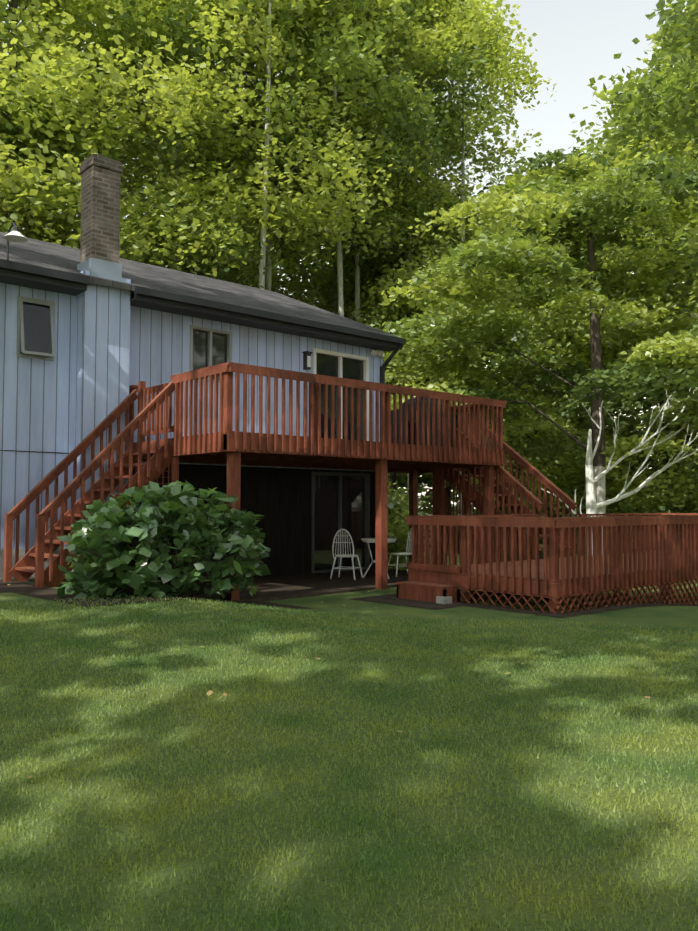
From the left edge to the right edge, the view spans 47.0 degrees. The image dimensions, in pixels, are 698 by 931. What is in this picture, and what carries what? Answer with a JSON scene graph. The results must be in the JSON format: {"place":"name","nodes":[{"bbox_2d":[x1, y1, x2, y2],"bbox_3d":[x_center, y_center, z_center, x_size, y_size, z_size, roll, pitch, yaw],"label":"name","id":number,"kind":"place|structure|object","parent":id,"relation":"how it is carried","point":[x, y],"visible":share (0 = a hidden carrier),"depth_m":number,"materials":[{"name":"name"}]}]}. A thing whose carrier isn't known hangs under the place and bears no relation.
{"place":"outdoors","nodes":[
{"label":"outdoors","id":0,"kind":"place"},
{"bbox_2d":[1,0,693,508],"label":"sky","id":1,"kind":"structure","parent":0,"point":[576,42],"materials":[{"name":"white"}]},
{"bbox_2d":[0,0,697,569],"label":"tree","id":2,"kind":"object","parent":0,"point":[634,188],"depth_m":26.24,"materials":[{"name":"green plant"}]},
{"bbox_2d":[0,513,697,930],"bbox_3d":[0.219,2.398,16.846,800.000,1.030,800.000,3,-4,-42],"label":"ground","id":3,"kind":"structure","parent":0,"point":[660,617],"depth_m":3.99,"materials":[{"name":"green plant"}]},
{"bbox_2d":[0,270,382,580],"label":"house walls","id":4,"kind":"structure","parent":3,"relation":"on","point":[112,345],"depth_m":13.13,"materials":[{"name":"blue wood"}]},
{"bbox_2d":[79,154,122,262],"bbox_3d":[-4.102,-4.078,13.247,0.520,1.980,0.510,3,-4,-42],"label":"chimney","id":5,"kind":"object","parent":4,"relation":"on","point":[100,206],"visible":0.94,"depth_m":13.08,"materials":[{"name":"brick"}]},
{"bbox_2d":[0,296,383,572],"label":"windows and doors","id":6,"kind":"structure","parent":4,"relation":"attached to","point":[339,501],"depth_m":16.43,"materials":[{"name":"grey glass"}]},
{"bbox_2d":[0,232,405,441],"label":"roof","id":7,"kind":"structure","parent":4,"relation":"on","point":[41,265],"depth_m":14.85,"materials":[{"name":"grey"}]},
{"bbox_2d":[3,222,27,259],"bbox_3d":[-4.848,-3.301,11.704,0.340,0.512,0.463,1,-3,-13],"label":"barn lamp","id":8,"kind":"object","parent":7,"relation":"on","point":[15,235],"visible":0.98,"depth_m":11.63,"materials":[{"name":"grey metal"}]},
{"bbox_2d":[196,569,451,603],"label":"patio","id":9,"kind":"structure","parent":3,"relation":"on","point":[279,587],"depth_m":13.68,"materials":[{"name":"concrete"}]},
{"bbox_2d":[330,528,411,579],"bbox_3d":[0.511,1.639,15.085,1.884,0.929,0.812,2,-3,-30],"label":"patio furniture","id":10,"kind":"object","parent":9,"relation":"on","point":[389,540],"depth_m":14.86,"materials":[{"name":"white metal"}]},
{"bbox_2d":[7,584,689,777],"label":"fallen leaves","id":11,"kind":"object","parent":3,"relation":"on","point":[209,693],"visible":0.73,"depth_m":5.48,"materials":[{"name":"brown plant"}]},
{"bbox_2d":[0,578,697,617],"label":"mulch beds","id":12,"kind":"object","parent":3,"relation":"on","point":[21,587],"visible":0.52,"depth_m":10.69,"materials":[{"name":"brown soil"}]},
{"bbox_2d":[57,480,271,598],"bbox_3d":[-2.303,0.938,10.583,3.126,1.564,2.142,3,-4,-42],"label":"hydrangea bush","id":13,"kind":"object","parent":12,"relation":"on","point":[151,510],"visible":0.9,"depth_m":9.94,"materials":[{"name":"green plant"}]},
{"bbox_2d":[3,362,697,613],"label":"decks","id":14,"kind":"object","parent":3,"relation":"on","point":[663,556],"visible":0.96,"depth_m":12.05,"materials":[{"name":"brown wood"}]},
{"bbox_2d":[391,397,457,446],"bbox_3d":[1.516,-0.793,15.818,1.560,1.100,0.600,3,-4,-42],"label":"grill","id":15,"kind":"object","parent":14,"relation":"on","point":[414,409],"visible":0.25,"depth_m":15.45,"materials":[{"name":"black"}]}
]}

